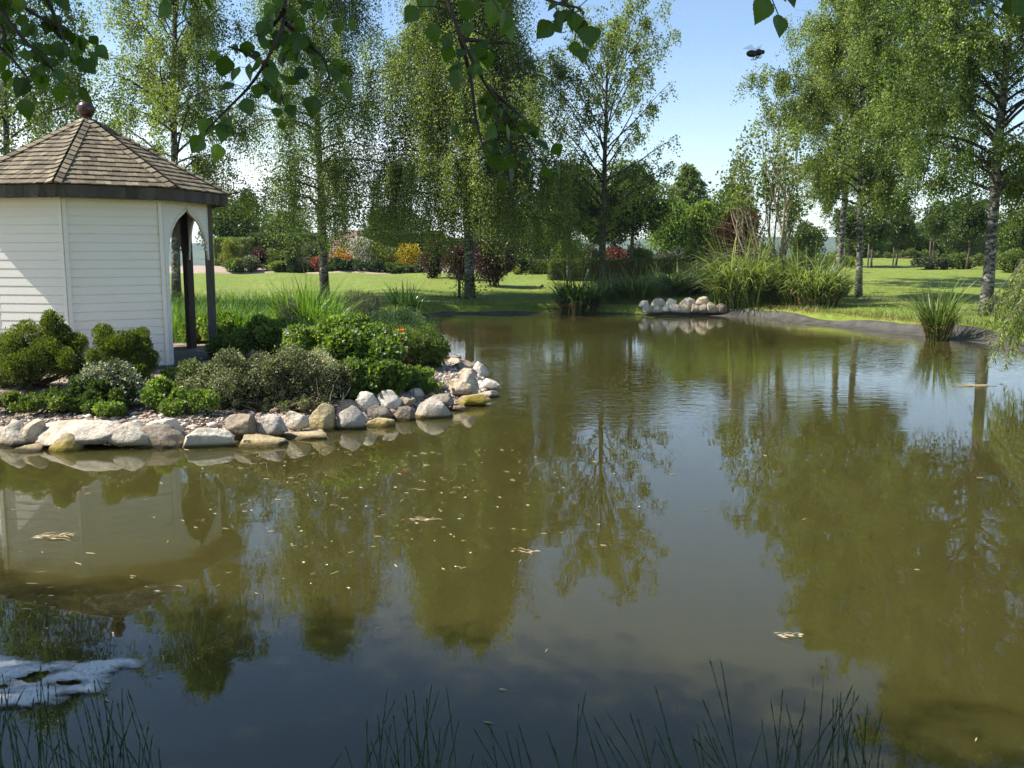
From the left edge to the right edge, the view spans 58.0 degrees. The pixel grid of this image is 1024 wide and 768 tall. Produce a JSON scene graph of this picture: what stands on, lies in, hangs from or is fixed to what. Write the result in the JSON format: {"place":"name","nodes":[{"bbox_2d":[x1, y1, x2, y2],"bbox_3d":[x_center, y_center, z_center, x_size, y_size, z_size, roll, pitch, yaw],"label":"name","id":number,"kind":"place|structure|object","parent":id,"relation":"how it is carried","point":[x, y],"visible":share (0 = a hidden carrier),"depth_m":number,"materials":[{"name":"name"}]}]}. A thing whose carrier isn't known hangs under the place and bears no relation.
{"place":"outdoors","nodes":[
{"label":"outdoors","id":0,"kind":"place"},
{"bbox_2d":[0,665,160,767],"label":"grass tuft","id":1,"kind":"object","parent":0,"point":[64,727],"visible":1,"depth_m":2.38,"materials":[{"name":"plant"}]},
{"bbox_2d":[0,334,490,438],"bbox_3d":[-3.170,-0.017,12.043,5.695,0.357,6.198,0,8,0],"label":"gravel","id":2,"kind":"structure","parent":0,"point":[154,415],"depth_m":9.87,"materials":[{"name":"gravel"}]},
{"bbox_2d":[0,420,27,446],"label":"boulder","id":3,"kind":"object","parent":2,"relation":"on","point":[11,435],"visible":0.68,"depth_m":8.98,"materials":[{"name":"stone"}]},
{"bbox_2d":[21,419,45,444],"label":"boulder","id":4,"kind":"object","parent":2,"relation":"on","point":[32,430],"visible":0.73,"depth_m":9.01,"materials":[{"name":"stone"}]},
{"bbox_2d":[0,389,73,413],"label":"ground cover","id":5,"kind":"object","parent":2,"relation":"on","point":[15,401],"visible":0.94,"depth_m":9.88,"materials":[{"name":"plant"}]},
{"bbox_2d":[0,307,90,388],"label":"conifer shrub","id":6,"kind":"object","parent":2,"relation":"on","point":[52,346],"visible":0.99,"depth_m":10.76,"materials":[{"name":"plant"}]},
{"bbox_2d":[49,433,84,451],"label":"boulder","id":7,"kind":"object","parent":2,"relation":"on","point":[66,442],"visible":0.69,"depth_m":8.76,"materials":[{"name":"stone"}]},
{"bbox_2d":[40,376,138,413],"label":"leafy plant","id":8,"kind":"object","parent":2,"relation":"on","point":[97,389],"visible":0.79,"depth_m":9.94,"materials":[{"name":"plant"}]},
{"bbox_2d":[80,395,128,417],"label":"ground cover","id":9,"kind":"object","parent":2,"relation":"on","point":[115,408],"visible":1,"depth_m":9.74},
{"bbox_2d":[65,357,146,402],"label":"variegated shrub","id":10,"kind":"object","parent":2,"relation":"on","point":[118,374],"visible":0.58,"depth_m":10.16,"materials":[{"name":"plant"}]},
{"bbox_2d":[0,101,229,373],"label":"gazebo","id":11,"kind":"object","parent":2,"relation":"on","point":[94,214],"visible":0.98,"depth_m":12.40,"materials":[{"name":"white paint"}]},
{"bbox_2d":[84,322,160,389],"bbox_3d":[-4.521,-0.277,10.642,0.898,0.892,0.572,0,8,0],"label":"conifer shrub","id":12,"kind":"object","parent":2,"relation":"on","point":[134,347],"visible":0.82,"depth_m":10.55,"materials":[{"name":"plant"}]},
{"bbox_2d":[138,373,178,410],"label":"leafy plant","id":13,"kind":"object","parent":2,"relation":"on","point":[157,389],"visible":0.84,"depth_m":9.96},
{"bbox_2d":[134,424,184,448],"bbox_3d":[-3.494,0.533,9.035,0.649,0.273,0.349,-2,8,6],"label":"boulder","id":14,"kind":"object","parent":2,"relation":"on","point":[162,436],"visible":0.7,"depth_m":8.93,"materials":[{"name":"stone"}]},
{"bbox_2d":[154,385,222,416],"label":"ground cover","id":15,"kind":"object","parent":2,"relation":"on","point":[197,400],"visible":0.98,"depth_m":9.85,"materials":[{"name":"plant"}]},
{"bbox_2d":[182,428,234,448],"bbox_3d":[-2.966,0.546,9.000,0.543,0.260,0.262,3,8,-7],"label":"boulder","id":16,"kind":"object","parent":2,"relation":"on","point":[206,438],"visible":0.85,"depth_m":8.91,"materials":[{"name":"stone"}]},
{"bbox_2d":[177,309,246,342],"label":"leafy plant","id":17,"kind":"object","parent":2,"relation":"on","point":[202,328],"visible":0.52,"depth_m":15.77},
{"bbox_2d":[172,345,269,408],"bbox_3d":[-3.207,-0.080,10.394,1.265,0.721,1.031,0,8,0],"label":"cotoneaster","id":18,"kind":"object","parent":2,"relation":"on","point":[226,377],"visible":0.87,"depth_m":10.29,"materials":[{"name":"plant"}]},
{"bbox_2d":[225,413,256,435],"bbox_3d":[-2.741,0.413,9.341,0.323,0.228,0.200,-3,8,-1],"label":"boulder","id":19,"kind":"object","parent":2,"relation":"on","point":[239,424],"visible":0.94,"depth_m":9.27,"materials":[{"name":"stone"}]},
{"bbox_2d":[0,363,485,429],"bbox_3d":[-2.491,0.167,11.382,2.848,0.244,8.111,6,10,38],"label":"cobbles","id":20,"kind":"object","parent":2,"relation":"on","point":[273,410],"visible":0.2,"depth_m":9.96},
{"bbox_2d":[201,289,290,332],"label":"grass clump","id":21,"kind":"object","parent":2,"relation":"on","point":[245,316],"visible":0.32,"depth_m":15.93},
{"bbox_2d":[238,434,288,447],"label":"boulder","id":22,"kind":"object","parent":2,"relation":"on","point":[256,441],"visible":0.76,"depth_m":8.97,"materials":[{"name":"stone"}]},
{"bbox_2d":[221,313,314,356],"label":"geranium","id":23,"kind":"object","parent":2,"relation":"on","point":[259,332],"visible":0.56,"depth_m":13.36,"materials":[{"name":"plant"}]},
{"bbox_2d":[221,395,331,412],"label":"ground cover","id":24,"kind":"object","parent":2,"relation":"on","point":[303,403],"visible":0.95,"depth_m":10.13,"materials":[{"name":"plant"}]},
{"bbox_2d":[243,341,357,405],"bbox_3d":[-2.442,-0.119,10.609,1.356,0.770,1.104,0,8,0],"label":"cotoneaster","id":25,"kind":"object","parent":2,"relation":"on","point":[294,374],"visible":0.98,"depth_m":10.38,"materials":[{"name":"green plant"}]},
{"bbox_2d":[261,269,367,324],"bbox_3d":[-3.737,-1.501,17.120,2.264,1.378,2.374,-6,10,-35],"label":"grass clump","id":26,"kind":"object","parent":2,"relation":"on","point":[312,313],"visible":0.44,"depth_m":16.94,"materials":[{"name":"plant"}]},
{"bbox_2d":[308,403,335,430],"bbox_3d":[-2.029,0.401,9.839,0.312,0.400,0.207,4,8,4],"label":"boulder","id":27,"kind":"object","parent":2,"relation":"on","point":[322,416],"visible":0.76,"depth_m":9.78,"materials":[{"name":"stone"}]},
{"bbox_2d":[279,311,413,364],"bbox_3d":[-2.165,-0.447,11.798,1.827,0.967,1.560,0,8,0],"label":"geranium","id":28,"kind":"object","parent":2,"relation":"on","point":[357,335],"visible":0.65,"depth_m":11.34,"materials":[{"name":"plant"}]},
{"bbox_2d":[335,406,366,429],"bbox_3d":[-1.728,0.394,9.903,0.344,0.333,0.210,3,8,-3],"label":"boulder","id":29,"kind":"object","parent":2,"relation":"on","point":[351,418],"visible":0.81,"depth_m":9.83,"materials":[{"name":"stone"}]},
{"bbox_2d":[340,289,385,318],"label":"lavender","id":30,"kind":"object","parent":2,"relation":"on","point":[371,305],"visible":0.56,"depth_m":19.41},
{"bbox_2d":[331,356,411,395],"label":"geranium","id":31,"kind":"object","parent":2,"relation":"on","point":[375,375],"visible":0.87,"depth_m":10.79,"materials":[{"name":"plant"}]},
{"bbox_2d":[376,390,401,408],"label":"boulder","id":32,"kind":"object","parent":2,"relation":"on","point":[390,399],"visible":0.85,"depth_m":10.65,"materials":[{"name":"stone"}]},
{"bbox_2d":[365,304,440,333],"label":"heath shrub","id":33,"kind":"object","parent":2,"relation":"on","point":[407,318],"visible":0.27,"depth_m":15.67,"materials":[{"name":"plant"}]},
{"bbox_2d":[385,320,445,366],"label":"heath shrub","id":34,"kind":"object","parent":2,"relation":"on","point":[418,337],"visible":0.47,"depth_m":13.60,"materials":[{"name":"plant"}]},
{"bbox_2d":[402,375,445,392],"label":"ground cover","id":35,"kind":"object","parent":2,"relation":"on","point":[428,384],"visible":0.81,"depth_m":11.53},
{"bbox_2d":[412,331,450,368],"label":"leafy plant","id":36,"kind":"object","parent":2,"relation":"on","point":[441,356],"visible":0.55,"depth_m":13.79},
{"bbox_2d":[415,397,451,418],"bbox_3d":[-0.914,0.315,10.596,0.433,0.317,0.262,-2,8,2],"label":"boulder","id":37,"kind":"object","parent":2,"relation":"on","point":[433,408],"visible":0.7,"depth_m":10.49,"materials":[{"name":"stone"}]},
{"bbox_2d":[446,378,473,395],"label":"boulder","id":38,"kind":"object","parent":2,"relation":"on","point":[459,387],"visible":0.98,"depth_m":11.72,"materials":[{"name":"stone"}]},
{"bbox_2d":[171,287,361,333],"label":"meadow grass","id":39,"kind":"structure","parent":0,"point":[180,304],"depth_m":22.53,"materials":[{"name":"plant"}]},
{"bbox_2d":[169,237,836,265],"bbox_3d":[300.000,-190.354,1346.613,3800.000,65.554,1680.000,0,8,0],"label":"hills","id":40,"kind":"structure","parent":0,"point":[198,257],"depth_m":1173.36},
{"bbox_2d":[0,314,1023,767],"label":"pond water","id":41,"kind":"structure","parent":0,"point":[886,578],"depth_m":5.51,"materials":[{"name":"liquid"}]},
{"bbox_2d":[0,656,138,704],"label":"foam patch","id":42,"kind":"object","parent":41,"relation":"on","point":[89,672],"visible":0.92,"depth_m":4.06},
{"bbox_2d":[34,419,121,446],"bbox_3d":[-4.223,0.472,9.025,0.942,0.238,0.505,-3,8,-1],"label":"boulder","id":43,"kind":"object","parent":41,"relation":"in","point":[89,432],"visible":0.76,"depth_m":8.89,"materials":[{"name":"stone"}]},
{"bbox_2d":[108,422,147,446],"bbox_3d":[-3.690,0.489,8.955,0.462,0.248,0.275,3,8,-6],"label":"boulder","id":44,"kind":"object","parent":41,"relation":"on","point":[128,434],"visible":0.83,"depth_m":8.87,"materials":[{"name":"stone"}]},
{"bbox_2d":[257,414,287,436],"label":"boulder","id":45,"kind":"object","parent":41,"relation":"on","point":[274,425],"visible":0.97,"depth_m":9.32,"materials":[{"name":"stone"}]},
{"bbox_2d":[280,429,329,439],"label":"boulder","id":46,"kind":"object","parent":41,"relation":"on","point":[309,434],"visible":0.84,"depth_m":9.38,"materials":[{"name":"stone"}]},
{"bbox_2d":[284,411,309,429],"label":"boulder","id":47,"kind":"object","parent":46,"relation":"on","point":[293,420],"visible":0.98,"depth_m":9.51,"materials":[{"name":"stone"}]},
{"bbox_2d":[890,265,985,340],"bbox_3d":[9.266,-1.803,20.042,2.101,1.854,2.222,0,8,0],"label":"reed clump","id":48,"kind":"object","parent":41,"relation":"in","point":[937,323],"visible":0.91,"depth_m":19.91,"materials":[{"name":"plant"}]},
{"bbox_2d":[0,0,1023,242],"label":"sky","id":49,"kind":"structure","parent":0,"point":[711,60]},
{"bbox_2d":[169,258,1023,341],"bbox_3d":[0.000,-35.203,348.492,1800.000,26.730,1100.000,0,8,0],"label":"lawn","id":50,"kind":"structure","parent":0,"point":[904,273],"depth_m":37.19,"materials":[{"name":"plant"}]},
{"bbox_2d":[0,0,165,156],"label":"birch tree","id":51,"kind":"object","parent":50,"relation":"on","point":[8,135],"visible":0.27,"depth_m":21.39,"materials":[{"name":"green plant"}]},
{"bbox_2d":[41,0,271,300],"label":"birch tree","id":52,"kind":"object","parent":50,"relation":"on","point":[162,93],"visible":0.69,"depth_m":27.62,"materials":[{"name":"green plant"}]},
{"bbox_2d":[194,195,269,254],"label":"broadleaf tree","id":53,"kind":"object","parent":50,"relation":"on","point":[227,230],"visible":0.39,"depth_m":56.32,"materials":[{"name":"green plant"}]},
{"bbox_2d":[213,236,255,265],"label":"hedge","id":54,"kind":"object","parent":50,"relation":"on","point":[249,244],"visible":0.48,"depth_m":53.96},
{"bbox_2d":[248,232,328,264],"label":"hedge","id":55,"kind":"object","parent":50,"relation":"on","point":[277,238],"visible":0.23,"depth_m":54.69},
{"bbox_2d":[169,265,450,273],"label":"gravel bed","id":56,"kind":"object","parent":50,"relation":"on","point":[217,269],"visible":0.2,"depth_m":47.02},
{"bbox_2d":[216,236,243,267],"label":"conifer shrub","id":57,"kind":"object","parent":56,"relation":"on","point":[231,251],"visible":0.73,"depth_m":48.43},
{"bbox_2d":[343,236,374,264],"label":"shrub","id":58,"kind":"object","parent":56,"relation":"on","point":[363,257],"visible":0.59,"depth_m":48.36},
{"bbox_2d":[349,258,387,271],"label":"conifer shrub","id":59,"kind":"object","parent":56,"relation":"on","point":[374,265],"visible":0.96,"depth_m":46.87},
{"bbox_2d":[218,0,422,296],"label":"birch tree","id":60,"kind":"object","parent":50,"relation":"on","point":[292,194],"visible":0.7,"depth_m":30.96,"materials":[{"name":"green plant"}]},
{"bbox_2d":[332,683,473,767],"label":"grass tuft","id":61,"kind":"object","parent":50,"relation":"on","point":[417,744],"visible":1,"depth_m":2.52,"materials":[{"name":"plant"}]},
{"bbox_2d":[382,277,429,311],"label":"iris clump","id":62,"kind":"object","parent":50,"relation":"on","point":[398,299],"visible":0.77,"depth_m":26.17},
{"bbox_2d":[417,238,446,277],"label":"maroon shrub","id":63,"kind":"object","parent":50,"relation":"on","point":[431,274],"visible":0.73,"depth_m":41.34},
{"bbox_2d":[439,243,474,279],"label":"maroon shrub","id":64,"kind":"object","parent":50,"relation":"on","point":[460,254],"visible":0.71,"depth_m":40.37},
{"bbox_2d":[301,0,631,299],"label":"birch tree","id":65,"kind":"object","parent":50,"relation":"on","point":[481,197],"visible":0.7,"depth_m":29.59,"materials":[{"name":"green plant"}]},
{"bbox_2d":[440,237,533,268],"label":"hedge","id":66,"kind":"object","parent":50,"relation":"on","point":[514,249],"visible":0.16,"depth_m":52.75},
{"bbox_2d":[473,236,516,285],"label":"maroon shrub","id":67,"kind":"object","parent":50,"relation":"on","point":[481,270],"visible":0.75,"depth_m":36.98,"materials":[{"name":"plant"}]},
{"bbox_2d":[0,0,1023,190],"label":"birch tree","id":68,"kind":"object","parent":50,"relation":"on","point":[294,43],"visible":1,"depth_m":1.56,"materials":[{"name":"green plant"}]},
{"bbox_2d":[474,692,597,767],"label":"grass tuft","id":69,"kind":"object","parent":50,"relation":"on","point":[554,752],"visible":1,"depth_m":2.58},
{"bbox_2d":[532,163,610,280],"bbox_3d":[2.497,-6.914,39.413,3.578,5.288,3.434,0,8,0],"label":"broadleaf tree","id":70,"kind":"object","parent":50,"relation":"on","point":[593,208],"visible":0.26,"depth_m":38.86,"materials":[{"name":"green plant"}]},
{"bbox_2d":[532,261,621,315],"bbox_3d":[1.957,-3.123,28.384,3.153,2.087,3.086,0,8,0],"label":"reed clump","id":71,"kind":"object","parent":50,"relation":"on","point":[574,300],"visible":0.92,"depth_m":28.11,"materials":[{"name":"plant"}]},
{"bbox_2d":[510,0,682,284],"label":"birch tree","id":72,"kind":"object","parent":50,"relation":"on","point":[614,45],"visible":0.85,"depth_m":31.10,"materials":[{"name":"green plant"}]},
{"bbox_2d":[581,262,640,302],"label":"reed clump","id":73,"kind":"object","parent":50,"relation":"on","point":[612,297],"visible":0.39,"depth_m":29.93,"materials":[{"name":"plant"}]},
{"bbox_2d":[547,257,703,280],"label":"hedge","id":74,"kind":"object","parent":50,"relation":"on","point":[616,263],"visible":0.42,"depth_m":40.28,"materials":[{"name":"plant"}]},
{"bbox_2d":[595,159,679,262],"bbox_3d":[5.412,-7.239,40.432,3.711,5.508,3.484,0,8,0],"label":"broadleaf tree","id":75,"kind":"object","parent":50,"relation":"on","point":[631,228],"visible":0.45,"depth_m":39.83,"materials":[{"name":"green plant"}]},
{"bbox_2d":[606,258,675,302],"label":"reed clump","id":76,"kind":"object","parent":50,"relation":"on","point":[641,290],"visible":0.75,"depth_m":29.85,"materials":[{"name":"plant"}]},
{"bbox_2d":[593,657,737,767],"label":"grass tuft","id":77,"kind":"object","parent":50,"relation":"on","point":[672,750],"visible":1,"depth_m":2.57,"materials":[{"name":"plant"}]},
{"bbox_2d":[644,196,689,254],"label":"broadleaf tree","id":78,"kind":"object","parent":50,"relation":"on","point":[671,235],"visible":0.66,"depth_m":50.40,"materials":[{"name":"green plant"}]},
{"bbox_2d":[634,256,702,296],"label":"reed clump","id":79,"kind":"object","parent":50,"relation":"on","point":[681,287],"visible":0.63,"depth_m":32.94,"materials":[{"name":"plant"}]},
{"bbox_2d":[649,161,712,250],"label":"tree","id":80,"kind":"object","parent":50,"relation":"on","point":[682,186],"visible":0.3,"depth_m":56.44,"materials":[{"name":"green plant"}]},
{"bbox_2d":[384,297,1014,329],"bbox_3d":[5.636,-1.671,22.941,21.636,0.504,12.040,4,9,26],"label":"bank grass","id":81,"kind":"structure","parent":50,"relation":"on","point":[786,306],"depth_m":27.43,"materials":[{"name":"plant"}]},
{"bbox_2d":[684,199,723,270],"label":"columnar shrub","id":82,"kind":"object","parent":50,"relation":"on","point":[698,214],"visible":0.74,"depth_m":40.10,"materials":[{"name":"green plant"}]},
{"bbox_2d":[422,309,1023,351],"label":"pond liner","id":83,"kind":"object","parent":50,"relation":"on","point":[965,333],"visible":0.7,"depth_m":23.93,"materials":[{"name":"rubber"}]},
{"bbox_2d":[707,184,762,246],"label":"broadleaf tree","id":84,"kind":"object","parent":50,"relation":"on","point":[717,205],"visible":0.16,"depth_m":48.78,"materials":[{"name":"green plant"}]},
{"bbox_2d":[703,207,777,267],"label":"copper shrub","id":85,"kind":"object","parent":50,"relation":"on","point":[728,233],"visible":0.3,"depth_m":31.33,"materials":[{"name":"brown plant"}]},
{"bbox_2d":[681,212,829,307],"bbox_3d":[7.095,-4.011,28.511,5.376,3.255,5.310,0,8,0],"label":"reed clump","id":86,"kind":"object","parent":50,"relation":"on","point":[728,285],"visible":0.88,"depth_m":27.97,"materials":[{"name":"plant"}]},
{"bbox_2d":[702,101,814,301],"bbox_3d":[7.769,-5.607,29.282,3.453,6.191,3.893,3,8,19],"label":"tree","id":87,"kind":"object","parent":50,"relation":"on","point":[789,220],"visible":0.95,"depth_m":28.71,"materials":[{"name":"green plant"}]},
{"bbox_2d":[738,227,847,300],"bbox_3d":[9.047,-4.287,30.263,4.769,3.168,4.222,-6,10,-38],"label":"reed clump","id":88,"kind":"object","parent":50,"relation":"on","point":[809,262],"visible":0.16,"depth_m":29.77,"materials":[{"name":"plant"}]},
{"bbox_2d":[789,219,828,258],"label":"broadleaf tree","id":89,"kind":"object","parent":50,"relation":"on","point":[804,229],"visible":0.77,"depth_m":54.81,"materials":[{"name":"green plant"}]},
{"bbox_2d":[749,687,882,767],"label":"grass tuft","id":90,"kind":"object","parent":50,"relation":"on","point":[845,758],"visible":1,"depth_m":2.48,"materials":[{"name":"plant"}]},
{"bbox_2d":[758,224,877,308],"bbox_3d":[8.893,-3.572,27.765,4.208,2.510,4.323,0,8,0],"label":"reed clump","id":91,"kind":"object","parent":50,"relation":"on","point":[821,287],"visible":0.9,"depth_m":27.04,"materials":[{"name":"plant"}]},
{"bbox_2d":[729,0,962,297],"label":"birch tree","id":92,"kind":"object","parent":50,"relation":"on","point":[822,96],"visible":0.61,"depth_m":29.94,"materials":[{"name":"green plant"}]},
{"bbox_2d":[829,202,866,255],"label":"young tree","id":93,"kind":"object","parent":50,"relation":"on","point":[850,231],"visible":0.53,"depth_m":52.93,"materials":[{"name":"green plant"}]},
{"bbox_2d":[756,6,948,272],"bbox_3d":[13.702,-9.942,37.199,7.513,12.056,6.682,4,9,24],"label":"birch tree","id":94,"kind":"object","parent":50,"relation":"on","point":[841,232],"visible":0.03,"depth_m":37.16,"materials":[{"name":"green plant"}]},
{"bbox_2d":[835,236,889,257],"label":"broadleaf tree","id":95,"kind":"object","parent":50,"relation":"on","point":[865,248],"visible":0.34,"depth_m":72.63,"materials":[{"name":"green plant"}]},
{"bbox_2d":[854,205,893,267],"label":"young tree","id":96,"kind":"object","parent":50,"relation":"on","point":[873,233],"visible":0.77,"depth_m":51.80,"materials":[{"name":"green plant"}]},
{"bbox_2d":[744,303,1022,332],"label":"dry grass","id":97,"kind":"structure","parent":50,"relation":"on","point":[808,309],"depth_m":24.48,"materials":[{"name":"plant"}]},
{"bbox_2d":[884,204,919,264],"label":"young tree","id":98,"kind":"object","parent":50,"relation":"on","point":[904,228],"visible":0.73,"depth_m":53.78,"materials":[{"name":"green plant"}]},
{"bbox_2d":[869,248,939,258],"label":"shrub","id":99,"kind":"object","parent":50,"relation":"on","point":[912,252],"visible":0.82,"depth_m":67.74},
{"bbox_2d":[882,221,941,257],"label":"broadleaf tree","id":100,"kind":"object","parent":50,"relation":"on","point":[920,243],"visible":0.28,"depth_m":76.55,"materials":[{"name":"green plant"}]},
{"bbox_2d":[824,0,1023,315],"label":"birch tree","id":101,"kind":"object","parent":50,"relation":"on","point":[981,43],"visible":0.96,"depth_m":22.47,"materials":[{"name":"green plant"}]},
{"bbox_2d":[909,255,952,269],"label":"shrub","id":102,"kind":"object","parent":50,"relation":"on","point":[930,262],"visible":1,"depth_m":49.92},
{"bbox_2d":[916,201,953,255],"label":"young tree","id":103,"kind":"object","parent":50,"relation":"on","point":[933,225],"visible":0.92,"depth_m":55.82,"materials":[{"name":"green plant"}]},
{"bbox_2d":[930,200,985,252],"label":"broadleaf tree","id":104,"kind":"object","parent":50,"relation":"on","point":[946,240],"visible":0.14,"depth_m":72.75,"materials":[{"name":"green plant"}]},
{"bbox_2d":[940,251,983,268],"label":"shrub","id":105,"kind":"object","parent":50,"relation":"on","point":[959,260],"visible":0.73,"depth_m":50.86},
{"bbox_2d":[947,191,988,268],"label":"young tree","id":106,"kind":"object","parent":50,"relation":"on","point":[970,226],"visible":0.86,"depth_m":48.92,"materials":[{"name":"green plant"}]},
{"bbox_2d":[972,259,1023,374],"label":"willow tree","id":107,"kind":"object","parent":50,"relation":"on","point":[1012,294],"visible":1,"depth_m":14.25,"materials":[{"name":"green plant"}]},
{"bbox_2d":[982,201,1023,253],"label":"broadleaf tree","id":108,"kind":"object","parent":50,"relation":"on","point":[1011,234],"visible":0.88,"depth_m":58.67,"materials":[{"name":"green plant"}]},
{"bbox_2d":[983,247,1023,272],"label":"shrub","id":109,"kind":"object","parent":50,"relation":"on","point":[1009,260],"visible":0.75,"depth_m":43.95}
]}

